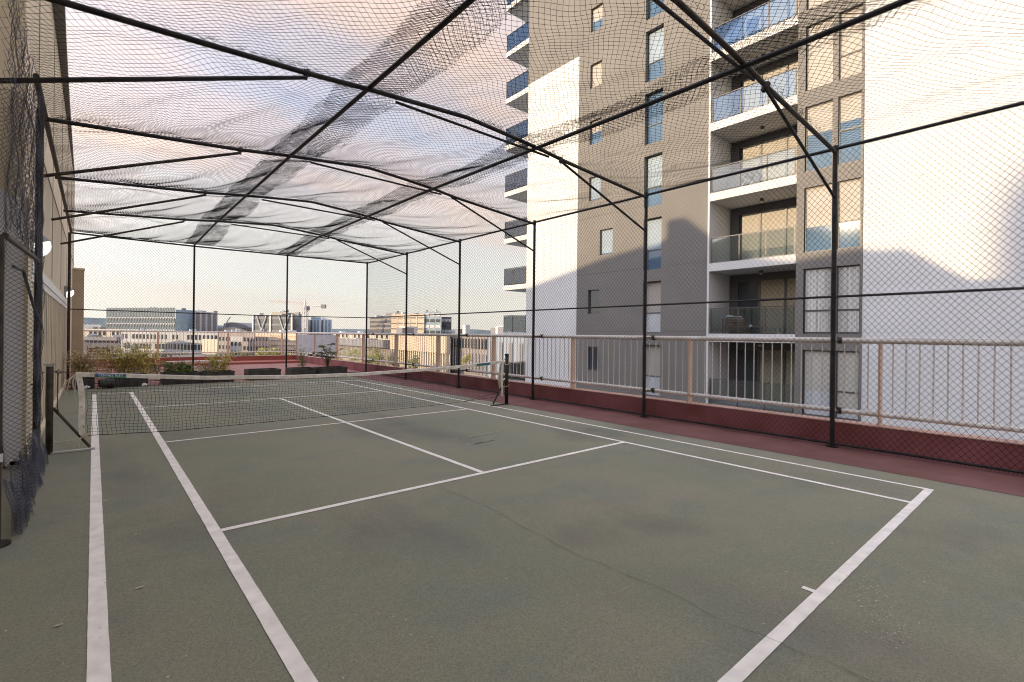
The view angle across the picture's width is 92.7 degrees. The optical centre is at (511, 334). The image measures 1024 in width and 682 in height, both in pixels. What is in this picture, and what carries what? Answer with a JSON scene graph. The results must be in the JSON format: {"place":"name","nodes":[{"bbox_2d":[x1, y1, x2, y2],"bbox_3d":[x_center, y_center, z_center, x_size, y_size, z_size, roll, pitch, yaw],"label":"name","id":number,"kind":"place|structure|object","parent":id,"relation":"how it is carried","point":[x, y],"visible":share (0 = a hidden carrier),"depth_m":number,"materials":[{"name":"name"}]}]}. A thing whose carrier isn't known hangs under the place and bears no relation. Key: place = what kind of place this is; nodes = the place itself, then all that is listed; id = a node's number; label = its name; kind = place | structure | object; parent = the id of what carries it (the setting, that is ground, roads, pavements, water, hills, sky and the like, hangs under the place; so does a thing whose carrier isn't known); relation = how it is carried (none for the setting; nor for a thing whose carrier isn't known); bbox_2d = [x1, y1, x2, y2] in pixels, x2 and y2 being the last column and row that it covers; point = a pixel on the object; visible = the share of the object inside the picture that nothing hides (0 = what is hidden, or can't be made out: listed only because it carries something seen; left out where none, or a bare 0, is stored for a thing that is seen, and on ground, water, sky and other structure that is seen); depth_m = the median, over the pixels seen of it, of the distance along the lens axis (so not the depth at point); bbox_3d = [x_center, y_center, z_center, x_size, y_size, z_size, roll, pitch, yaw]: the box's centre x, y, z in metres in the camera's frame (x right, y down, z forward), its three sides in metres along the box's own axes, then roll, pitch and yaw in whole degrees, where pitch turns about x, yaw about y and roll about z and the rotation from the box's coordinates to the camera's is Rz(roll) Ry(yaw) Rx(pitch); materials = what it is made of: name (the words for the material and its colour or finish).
{"place":"outdoors","nodes":[
{"label":"outdoors","id":0,"kind":"place"},
{"bbox_2d":[84,326,119,336],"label":"hall","id":1,"kind":"structure","parent":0,"point":[96,332],"depth_m":150.00,"materials":[{"name":"concrete"}]},
{"bbox_2d":[83,334,122,357],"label":"building","id":2,"kind":"structure","parent":0,"point":[99,338],"depth_m":120.00,"materials":[{"name":"concrete"}]},
{"bbox_2d":[176,308,198,330],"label":"office wing","id":3,"kind":"structure","parent":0,"point":[188,324],"depth_m":290.68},
{"bbox_2d":[202,339,216,353],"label":"sloped roof hall","id":4,"kind":"structure","parent":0,"point":[210,342],"depth_m":139.00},
{"bbox_2d":[65,363,380,389],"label":"patio paving","id":5,"kind":"structure","parent":0,"point":[239,367],"depth_m":19.52,"materials":[{"name":"tile"}]},
{"bbox_2d":[71,267,84,370],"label":"pier","id":6,"kind":"structure","parent":5,"relation":"on","point":[75,296],"depth_m":17.98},
{"bbox_2d":[71,375,94,389],"bbox_3d":[-11.092,1.222,12.639,0.480,0.320,0.628,1,0,-41],"label":"planter box","id":7,"kind":"object","parent":5,"relation":"on","point":[86,382],"visible":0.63,"depth_m":12.46,"materials":[{"name":"black plastic"}]},
{"bbox_2d":[62,350,106,374],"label":"dry grass","id":8,"kind":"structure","parent":7,"relation":"in","point":[80,364],"depth_m":12.73,"materials":[{"name":"plant"}]},
{"bbox_2d":[86,345,107,378],"bbox_3d":[-12.685,0.846,14.950,0.540,1.040,0.100,1,0,-41],"label":"woven screen","id":9,"kind":"object","parent":5,"relation":"on","point":[97,350],"visible":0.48,"depth_m":14.96,"materials":[{"name":"beige wicker"}]},
{"bbox_2d":[114,373,147,387],"bbox_3d":[-10.357,1.231,13.203,0.830,0.320,0.628,1,0,-41],"label":"planter box","id":10,"kind":"object","parent":5,"relation":"on","point":[121,382],"visible":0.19,"depth_m":12.97,"materials":[{"name":"black plastic"}]},
{"bbox_2d":[91,344,184,373],"bbox_3d":[-10.226,0.691,13.502,2.168,0.868,0.954,1,0,-41],"label":"bamboo","id":11,"kind":"object","parent":10,"relation":"in","point":[136,363],"visible":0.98,"depth_m":13.31,"materials":[{"name":"plant"}]},
{"bbox_2d":[160,371,201,384],"bbox_3d":[-9.550,1.241,14.091,0.930,0.320,0.628,1,0,-41],"label":"planter box","id":12,"kind":"object","parent":5,"relation":"on","point":[173,381],"visible":0.61,"depth_m":13.84,"materials":[{"name":"black plastic"}]},
{"bbox_2d":[151,360,212,373],"bbox_3d":[-9.522,0.951,14.075,1.607,0.418,0.750,1,0,-41],"label":"ground cover","id":13,"kind":"object","parent":12,"relation":"in","point":[183,367],"visible":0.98,"depth_m":14.03,"materials":[{"name":"green plant"}]},
{"bbox_2d":[167,354,224,368],"bbox_3d":[-11.487,1.052,17.854,1.800,0.660,0.490,1,0,-41],"label":"garden bench","id":14,"kind":"object","parent":5,"relation":"on","point":[199,355],"visible":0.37,"depth_m":17.89,"materials":[{"name":"white wood"}]},
{"bbox_2d":[93,359,301,367],"bbox_3d":[-13.876,1.314,22.322,7.990,0.092,1.540,1,0,-41],"label":"patio step","id":15,"kind":"object","parent":5,"relation":"on","point":[258,362],"visible":0.43,"depth_m":23.04,"materials":[{"name":"red concrete"}]},
{"bbox_2d":[201,370,234,382],"bbox_3d":[-8.867,1.249,14.677,0.850,0.320,0.628,1,0,-41],"label":"planter box","id":16,"kind":"object","parent":5,"relation":"on","point":[221,373],"visible":0.71,"depth_m":14.47,"materials":[{"name":"black plastic"}]},
{"bbox_2d":[198,352,235,371],"bbox_3d":[-8.808,0.839,14.717,1.210,0.628,0.696,1,0,-41],"label":"bamboo","id":17,"kind":"object","parent":16,"relation":"in","point":[213,361],"visible":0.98,"depth_m":14.64,"materials":[{"name":"yellow plant"}]},
{"bbox_2d":[244,368,280,379],"bbox_3d":[-7.965,1.260,15.607,0.950,0.320,0.628,1,0,-41],"label":"planter box","id":18,"kind":"object","parent":5,"relation":"on","point":[266,371],"visible":0.76,"depth_m":15.41,"materials":[{"name":"black plastic"}]},
{"bbox_2d":[286,367,315,374],"bbox_3d":[-7.073,1.272,16.371,0.800,0.320,0.628,1,0,-41],"label":"planter box","id":19,"kind":"object","parent":5,"relation":"on","point":[299,370],"visible":0.69,"depth_m":16.15,"materials":[{"name":"black plastic"}]},
{"bbox_2d":[294,348,311,367],"bbox_3d":[-7.056,0.774,16.378,0.416,0.778,0.876,1,0,1],"label":"sapling","id":20,"kind":"object","parent":19,"relation":"in","point":[302,361],"visible":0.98,"depth_m":16.37,"materials":[{"name":"green plant"}]},
{"bbox_2d":[314,366,347,373],"bbox_3d":[-6.290,1.281,16.910,0.990,0.320,0.628,1,0,-41],"label":"planter box","id":21,"kind":"object","parent":5,"relation":"on","point":[331,369],"visible":0.64,"depth_m":16.68,"materials":[{"name":"black plastic"}]},
{"bbox_2d":[311,343,341,367],"bbox_3d":[-6.317,0.732,16.880,1.120,0.880,0.891,1,0,-41],"label":"leafy shrub","id":22,"kind":"object","parent":21,"relation":"in","point":[327,357],"visible":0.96,"depth_m":16.82,"materials":[{"name":"green plant"}]},
{"bbox_2d":[218,317,251,347],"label":"curved hall","id":23,"kind":"structure","parent":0,"point":[243,328],"depth_m":300.00,"materials":[{"name":"metal"}]},
{"bbox_2d":[254,329,299,355],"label":"peach block","id":24,"kind":"structure","parent":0,"point":[271,342],"depth_m":170.15,"materials":[{"name":"concrete"}]},
{"bbox_2d":[84,317,490,337],"bbox_3d":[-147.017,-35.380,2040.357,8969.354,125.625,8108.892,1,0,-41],"label":"hills","id":25,"kind":"structure","parent":0,"point":[97,321],"depth_m":4229.86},
{"bbox_2d":[65,0,527,329],"label":"sky","id":26,"kind":"structure","parent":0,"point":[178,299],"materials":[{"name":"white"}]},
{"bbox_2d":[334,331,390,365],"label":"cream terrace","id":27,"kind":"structure","parent":0,"point":[354,336],"depth_m":146.12,"materials":[{"name":"concrete"}]},
{"bbox_2d":[339,338,389,364],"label":"warehouse","id":28,"kind":"structure","parent":0,"point":[346,344],"depth_m":104.40,"materials":[{"name":"metal"}]},
{"bbox_2d":[390,326,449,371],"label":"colonnade building","id":29,"kind":"structure","parent":0,"point":[414,346],"depth_m":68.80,"materials":[{"name":"concrete"}]},
{"bbox_2d":[0,376,1023,681],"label":"court surface","id":30,"kind":"object","parent":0,"point":[448,582],"visible":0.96,"depth_m":3.34,"materials":[{"name":"green paint"}]},
{"bbox_2d":[30,363,94,454],"bbox_3d":[-5.446,0.890,5.938,0.590,1.087,0.082,1,0,-41],"label":"net post","id":31,"kind":"object","parent":30,"relation":"on","point":[50,409],"visible":0.89,"depth_m":5.85,"materials":[{"name":"metal"}]},
{"bbox_2d":[53,359,508,448],"bbox_3d":[-2.805,0.952,8.187,7.181,0.966,0.133,1,0,-41],"label":"tennis net","id":32,"kind":"object","parent":31,"relation":"attached to","point":[77,376],"visible":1,"depth_m":7.22,"materials":[{"name":"fabric"}]},
{"bbox_2d":[98,378,114,387],"bbox_3d":[-10.404,1.245,12.528,0.280,0.281,0.280,1,0,37],"label":"fallen pot","id":33,"kind":"object","parent":30,"relation":"on","point":[107,384],"visible":0.84,"depth_m":12.47,"materials":[{"name":"black plastic"}]},
{"bbox_2d":[54,418,924,678],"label":"court scrapes","id":34,"kind":"object","parent":30,"relation":"on","point":[538,490],"visible":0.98,"depth_m":2.73,"materials":[{"name":"concrete"}]},
{"bbox_2d":[490,354,508,405],"bbox_3d":[-0.250,0.956,10.393,0.480,1.087,0.082,1,0,-41],"label":"net post","id":35,"kind":"object","parent":30,"relation":"on","point":[505,381],"visible":1,"depth_m":10.48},
{"bbox_2d":[86,380,932,681],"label":"court lines","id":36,"kind":"object","parent":30,"relation":"on","point":[300,670],"visible":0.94,"depth_m":3.15,"materials":[{"name":"white paint"}]},
{"bbox_2d":[446,489,872,681],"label":"court crack","id":37,"kind":"object","parent":30,"relation":"on","point":[688,601],"visible":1,"depth_m":2.75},
{"bbox_2d":[352,376,1023,496],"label":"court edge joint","id":38,"kind":"object","parent":30,"relation":"on","point":[766,450],"visible":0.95,"depth_m":6.32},
{"bbox_2d":[356,375,1023,496],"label":"floor border","id":39,"kind":"object","parent":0,"point":[1004,482],"visible":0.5,"depth_m":6.85,"materials":[{"name":"red paint"}]},
{"bbox_2d":[0,0,1023,547],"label":"sports cage","id":40,"kind":"object","parent":39,"relation":"on","point":[748,70],"visible":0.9,"depth_m":7.22,"materials":[{"name":"black metal"}]},
{"bbox_2d":[0,0,48,535],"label":"net curtain","id":41,"kind":"object","parent":40,"relation":"hanging from","point":[32,474],"visible":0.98,"depth_m":4.73,"materials":[{"name":"fabric"}]},
{"bbox_2d":[21,0,1023,262],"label":"bird netting","id":42,"kind":"object","parent":40,"relation":"on","point":[359,68],"visible":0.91,"depth_m":6.10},
{"bbox_2d":[722,315,744,333],"bbox_3d":[9.466,-0.422,20.905,0.770,0.794,0.750,1,0,14],"label":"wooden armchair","id":43,"kind":"object","parent":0,"point":[735,320],"visible":0.75,"depth_m":20.59,"materials":[{"name":"brown wood"}]},
{"bbox_2d":[746,15,759,37],"bbox_3d":[10.024,-12.495,20.190,0.480,0.950,0.480,1,0,-41],"label":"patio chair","id":44,"kind":"object","parent":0,"point":[756,18],"visible":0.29,"depth_m":20.04,"materials":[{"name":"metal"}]},
{"label":"ground","id":45,"kind":"structure","parent":0,"visible":0},
{"bbox_2d":[83,343,125,357],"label":"street tree","id":46,"kind":"object","parent":45,"relation":"on","point":[108,349],"visible":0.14,"depth_m":99.94,"materials":[{"name":"green plant"}]},
{"bbox_2d":[121,341,149,356],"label":"street tree","id":47,"kind":"object","parent":45,"relation":"on","point":[132,348],"visible":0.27,"depth_m":105.09,"materials":[{"name":"green plant"}]},
{"bbox_2d":[106,307,174,357],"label":"glass office","id":48,"kind":"structure","parent":45,"relation":"on","point":[156,322],"depth_m":292.21,"materials":[{"name":"glass"}]},
{"bbox_2d":[121,328,217,356],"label":"long office","id":49,"kind":"structure","parent":45,"relation":"on","point":[134,335],"depth_m":182.22,"materials":[{"name":"concrete"}]},
{"bbox_2d":[195,310,217,330],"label":"office wing","id":50,"kind":"structure","parent":45,"relation":"on","point":[202,324],"depth_m":279.92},
{"bbox_2d":[218,329,253,355],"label":"brown flats","id":51,"kind":"structure","parent":45,"relation":"on","point":[222,339],"depth_m":155.79,"materials":[{"name":"concrete"}]},
{"bbox_2d":[230,336,241,355],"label":"stair tower","id":52,"kind":"structure","parent":45,"relation":"on","point":[236,345],"depth_m":145.41,"materials":[{"name":"white concrete"}]},
{"bbox_2d":[255,347,278,355],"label":"street tree","id":53,"kind":"object","parent":45,"relation":"on","point":[266,353],"visible":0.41,"depth_m":89.99,"materials":[{"name":"green plant"}]},
{"bbox_2d":[252,313,292,350],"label":"braced office","id":54,"kind":"structure","parent":45,"relation":"on","point":[274,319],"depth_m":262.52,"materials":[{"name":"concrete"}]},
{"bbox_2d":[272,310,298,331],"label":"roof storey","id":55,"kind":"object","parent":45,"relation":"on","point":[294,318],"visible":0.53,"depth_m":272.46,"materials":[{"name":"concrete"}]},
{"bbox_2d":[288,312,301,353],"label":"glass annex","id":56,"kind":"object","parent":45,"relation":"on","point":[300,324],"visible":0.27,"depth_m":278.91,"materials":[{"name":"glass"}]},
{"bbox_2d":[268,299,325,355],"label":"tower crane","id":57,"kind":"object","parent":45,"relation":"on","point":[306,312],"visible":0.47,"depth_m":229.82,"materials":[{"name":"white metal"}]},
{"bbox_2d":[308,317,331,357],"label":"striped office","id":58,"kind":"structure","parent":45,"relation":"on","point":[311,326],"depth_m":284.69,"materials":[{"name":"glass"}]},
{"bbox_2d":[347,349,361,361],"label":"street tree","id":59,"kind":"object","parent":45,"relation":"on","point":[358,353],"visible":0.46,"depth_m":84.89,"materials":[{"name":"green plant"}]},
{"bbox_2d":[367,346,386,364],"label":"street tree","id":60,"kind":"object","parent":45,"relation":"on","point":[382,355],"visible":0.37,"depth_m":75.03,"materials":[{"name":"green plant"}]},
{"bbox_2d":[370,315,390,332],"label":"city office","id":61,"kind":"structure","parent":45,"relation":"on","point":[381,326],"depth_m":249.07,"materials":[{"name":"concrete"}]},
{"bbox_2d":[391,312,423,332],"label":"city office","id":62,"kind":"structure","parent":45,"relation":"on","point":[417,323],"depth_m":229.30,"materials":[{"name":"concrete"}]},
{"bbox_2d":[424,310,440,333],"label":"city office","id":63,"kind":"structure","parent":45,"relation":"on","point":[436,319],"depth_m":224.47,"materials":[{"name":"concrete"}]},
{"bbox_2d":[441,317,450,372],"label":"city office","id":64,"kind":"structure","parent":45,"relation":"on","point":[448,327],"depth_m":232.00,"materials":[{"name":"glass"}]},
{"bbox_2d":[451,325,487,376],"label":"grey office","id":65,"kind":"structure","parent":45,"relation":"on","point":[454,352],"depth_m":60.87,"materials":[{"name":"concrete"}]},
{"bbox_2d":[488,326,525,378],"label":"white silo block","id":66,"kind":"structure","parent":45,"relation":"on","point":[516,351],"depth_m":48.14,"materials":[{"name":"metal"}]},
{"bbox_2d":[508,343,512,362],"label":"window","id":67,"kind":"structure","parent":66,"relation":"in","point":[510,348],"depth_m":46.86,"materials":[{"name":"grey metal"}]},
{"bbox_2d":[503,0,1023,440],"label":"apartment tower","id":68,"kind":"structure","parent":45,"relation":"on","point":[881,317],"depth_m":20.00,"materials":[{"name":"paint"}]},
{"bbox_2d":[588,346,598,370],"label":"window","id":69,"kind":"structure","parent":68,"relation":"in","point":[595,350],"depth_m":25.92,"materials":[{"name":"grey glass"}]},
{"bbox_2d":[589,290,598,313],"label":"window","id":70,"kind":"structure","parent":68,"relation":"in","point":[595,297],"depth_m":25.92,"materials":[{"name":"grey glass"}]},
{"bbox_2d":[590,177,600,200],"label":"window","id":71,"kind":"structure","parent":68,"relation":"in","point":[597,185],"depth_m":25.93,"materials":[{"name":"white glass"}]},
{"bbox_2d":[591,119,600,144],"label":"window","id":72,"kind":"structure","parent":68,"relation":"in","point":[595,141],"depth_m":25.92,"materials":[{"name":"blue glass"}]},
{"bbox_2d":[591,61,601,88],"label":"window","id":73,"kind":"structure","parent":68,"relation":"in","point":[598,67],"depth_m":25.95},
{"bbox_2d":[592,4,602,31],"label":"window","id":74,"kind":"structure","parent":68,"relation":"in","point":[595,11],"depth_m":25.94,"materials":[{"name":"blue glass"}]},
{"bbox_2d":[601,228,612,254],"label":"window","id":75,"kind":"structure","parent":68,"relation":"in","point":[603,239],"depth_m":25.33,"materials":[{"name":"white glass"}]},
{"bbox_2d":[646,345,659,396],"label":"window","id":76,"kind":"structure","parent":68,"relation":"in","point":[647,346],"depth_m":23.27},
{"bbox_2d":[646,281,660,332],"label":"window","id":77,"kind":"structure","parent":68,"relation":"in","point":[658,285],"depth_m":23.28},
{"bbox_2d":[646,154,661,206],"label":"window","id":78,"kind":"structure","parent":68,"relation":"in","point":[654,177],"depth_m":23.32,"materials":[{"name":"blue glass"}]},
{"bbox_2d":[647,217,661,269],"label":"window","id":79,"kind":"structure","parent":68,"relation":"in","point":[651,262],"depth_m":23.29,"materials":[{"name":"blue glass"}]},
{"bbox_2d":[647,91,662,144],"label":"window","id":80,"kind":"structure","parent":68,"relation":"in","point":[652,133],"depth_m":23.32,"materials":[{"name":"blue glass"}]},
{"bbox_2d":[648,26,663,81],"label":"window","id":81,"kind":"structure","parent":68,"relation":"in","point":[652,35],"depth_m":23.33,"materials":[{"name":"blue glass"}]},
{"bbox_2d":[648,0,663,18],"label":"window","id":82,"kind":"structure","parent":68,"relation":"in","point":[651,2],"depth_m":23.45,"materials":[{"name":"blue glass"}]},
{"bbox_2d":[727,167,753,189],"bbox_3d":[9.891,-6.590,21.183,0.560,1.100,0.900,1,0,-41],"label":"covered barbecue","id":83,"kind":"object","parent":68,"relation":"on","point":[734,184],"visible":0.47,"depth_m":21.02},
{"bbox_2d":[736,170,762,186],"bbox_3d":[9.899,-6.381,20.402,0.640,0.739,0.840,1,0,-41],"label":"folding table","id":84,"kind":"object","parent":68,"relation":"on","point":[749,173],"visible":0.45,"depth_m":20.38,"materials":[{"name":"metal"}]},
{"bbox_2d":[803,350,829,416],"bbox_3d":[11.153,1.773,17.876,0.050,2.400,0.900,1,0,-41],"label":"window","id":85,"kind":"structure","parent":68,"relation":"in","point":[818,358],"depth_m":17.90,"materials":[{"name":"glass"}]},
{"bbox_2d":[804,267,830,333],"bbox_3d":[11.188,-1.227,17.879,0.050,2.400,0.900,1,0,-41],"label":"window","id":86,"kind":"structure","parent":68,"relation":"in","point":[810,308],"depth_m":17.89,"materials":[{"name":"glass"}]},
{"bbox_2d":[807,0,828,8],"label":"window","id":87,"kind":"structure","parent":68,"relation":"in","point":[810,3],"depth_m":18.09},
{"bbox_2d":[805,184,831,252],"bbox_3d":[11.222,-4.226,17.881,0.050,2.400,0.900,1,0,-41],"label":"window","id":88,"kind":"structure","parent":68,"relation":"in","point":[826,242],"depth_m":17.89,"materials":[{"name":"beige glass"}]},
{"bbox_2d":[805,100,832,171],"bbox_3d":[11.257,-7.226,17.883,0.050,2.400,0.900,1,0,-41],"label":"window","id":89,"kind":"structure","parent":68,"relation":"in","point":[818,111],"depth_m":17.88,"materials":[{"name":"beige glass"}]},
{"bbox_2d":[806,17,833,90],"bbox_3d":[11.292,-10.226,17.886,0.050,2.400,0.900,1,0,-41],"label":"window","id":90,"kind":"structure","parent":68,"relation":"in","point":[810,63],"depth_m":17.89,"materials":[{"name":"glass"}]},
{"bbox_2d":[836,351,858,420],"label":"window","id":91,"kind":"structure","parent":68,"relation":"in","point":[849,384],"depth_m":17.16,"materials":[{"name":"glass"}]},
{"bbox_2d":[837,265,859,333],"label":"window","id":92,"kind":"structure","parent":68,"relation":"in","point":[854,280],"depth_m":17.15,"materials":[{"name":"glass"}]},
{"bbox_2d":[837,178,860,248],"bbox_3d":[11.850,-4.220,17.148,0.050,2.400,0.710,1,0,-41],"label":"window","id":93,"kind":"structure","parent":68,"relation":"in","point":[845,235],"depth_m":17.15,"materials":[{"name":"beige glass"}]},
{"bbox_2d":[838,91,861,164],"bbox_3d":[11.885,-7.219,17.150,0.050,2.400,0.710,1,0,-41],"label":"window","id":94,"kind":"structure","parent":68,"relation":"in","point":[841,124],"depth_m":17.16,"materials":[{"name":"blue glass"}]},
{"bbox_2d":[839,6,862,79],"bbox_3d":[11.919,-10.219,17.153,0.050,2.400,0.710,1,0,-41],"label":"window","id":95,"kind":"structure","parent":68,"relation":"in","point":[856,35],"depth_m":17.16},
{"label":"roof slab","id":96,"kind":"structure","parent":0,"visible":0},
{"bbox_2d":[0,0,74,466],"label":"plant room","id":97,"kind":"object","parent":96,"relation":"on","point":[55,281],"visible":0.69,"depth_m":6.32,"materials":[{"name":"paint"}]},
{"bbox_2d":[0,189,4,233],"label":"roller door","id":98,"kind":"structure","parent":97,"relation":"in","point":[1,227],"depth_m":5.27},
{"bbox_2d":[30,284,33,436],"bbox_3d":[-6.350,0.369,6.474,0.045,2.055,1.190,1,0,-41],"label":"door leaf","id":99,"kind":"structure","parent":97,"relation":"in","point":[32,332],"depth_m":6.36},
{"bbox_2d":[30,230,50,258],"bbox_3d":[-5.734,-1.082,5.941,0.196,0.320,0.258,1,0,-41],"label":"wall lamp","id":100,"kind":"object","parent":97,"relation":"attached to","point":[47,245],"visible":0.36,"depth_m":5.92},
{"bbox_2d":[41,292,46,423],"bbox_3d":[-7.222,0.360,7.492,0.045,2.055,1.190,1,0,-41],"label":"door leaf","id":101,"kind":"structure","parent":97,"relation":"in","point":[43,357],"depth_m":7.87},
{"bbox_2d":[46,294,51,362],"bbox_3d":[-8.093,0.351,8.510,0.045,2.055,1.190,1,0,-41],"label":"door leaf","id":102,"kind":"structure","parent":97,"relation":"in","point":[49,299],"depth_m":8.50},
{"bbox_2d":[51,298,55,400],"bbox_3d":[-8.965,0.342,9.527,0.045,2.055,1.190,1,0,-41],"label":"door leaf","id":103,"kind":"structure","parent":97,"relation":"in","point":[53,301],"depth_m":9.91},
{"bbox_2d":[55,301,58,398],"bbox_3d":[-9.836,0.332,10.545,0.045,2.055,1.190,1,0,-41],"label":"door leaf","id":104,"kind":"structure","parent":97,"relation":"in","point":[57,304],"depth_m":10.53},
{"bbox_2d":[59,305,61,390],"bbox_3d":[-10.708,0.323,11.563,0.045,2.055,1.190,1,0,-41],"label":"door leaf","id":105,"kind":"structure","parent":97,"relation":"in","point":[60,325],"depth_m":11.55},
{"bbox_2d":[62,307,64,385],"bbox_3d":[-11.580,0.314,12.580,0.045,2.055,1.190,1,0,-41],"label":"door leaf","id":106,"kind":"structure","parent":97,"relation":"in","point":[63,313],"depth_m":12.57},
{"bbox_2d":[64,308,66,381],"bbox_3d":[-12.451,0.305,13.598,0.045,2.055,1.190,1,0,-41],"label":"door leaf","id":107,"kind":"structure","parent":97,"relation":"in","point":[65,308],"depth_m":13.59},
{"bbox_2d":[85,355,294,363],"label":"parapet wall","id":108,"kind":"structure","parent":96,"relation":"on","point":[240,358],"depth_m":23.68,"materials":[{"name":"red concrete"}]},
{"bbox_2d":[84,330,295,355],"bbox_3d":[-14.652,0.439,22.834,8.660,1.194,0.080,1,0,-41],"label":"railing","id":109,"kind":"object","parent":108,"relation":"on","point":[172,352],"visible":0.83,"depth_m":22.76,"materials":[{"name":"metal"}]},
{"bbox_2d":[295,355,1023,470],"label":"parapet wall","id":110,"kind":"structure","parent":96,"relation":"on","point":[903,432],"depth_m":7.48,"materials":[{"name":"paint"}]},
{"bbox_2d":[295,332,1023,432],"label":"railing","id":111,"kind":"object","parent":110,"relation":"on","point":[330,340],"visible":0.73,"depth_m":8.37,"materials":[{"name":"metal"}]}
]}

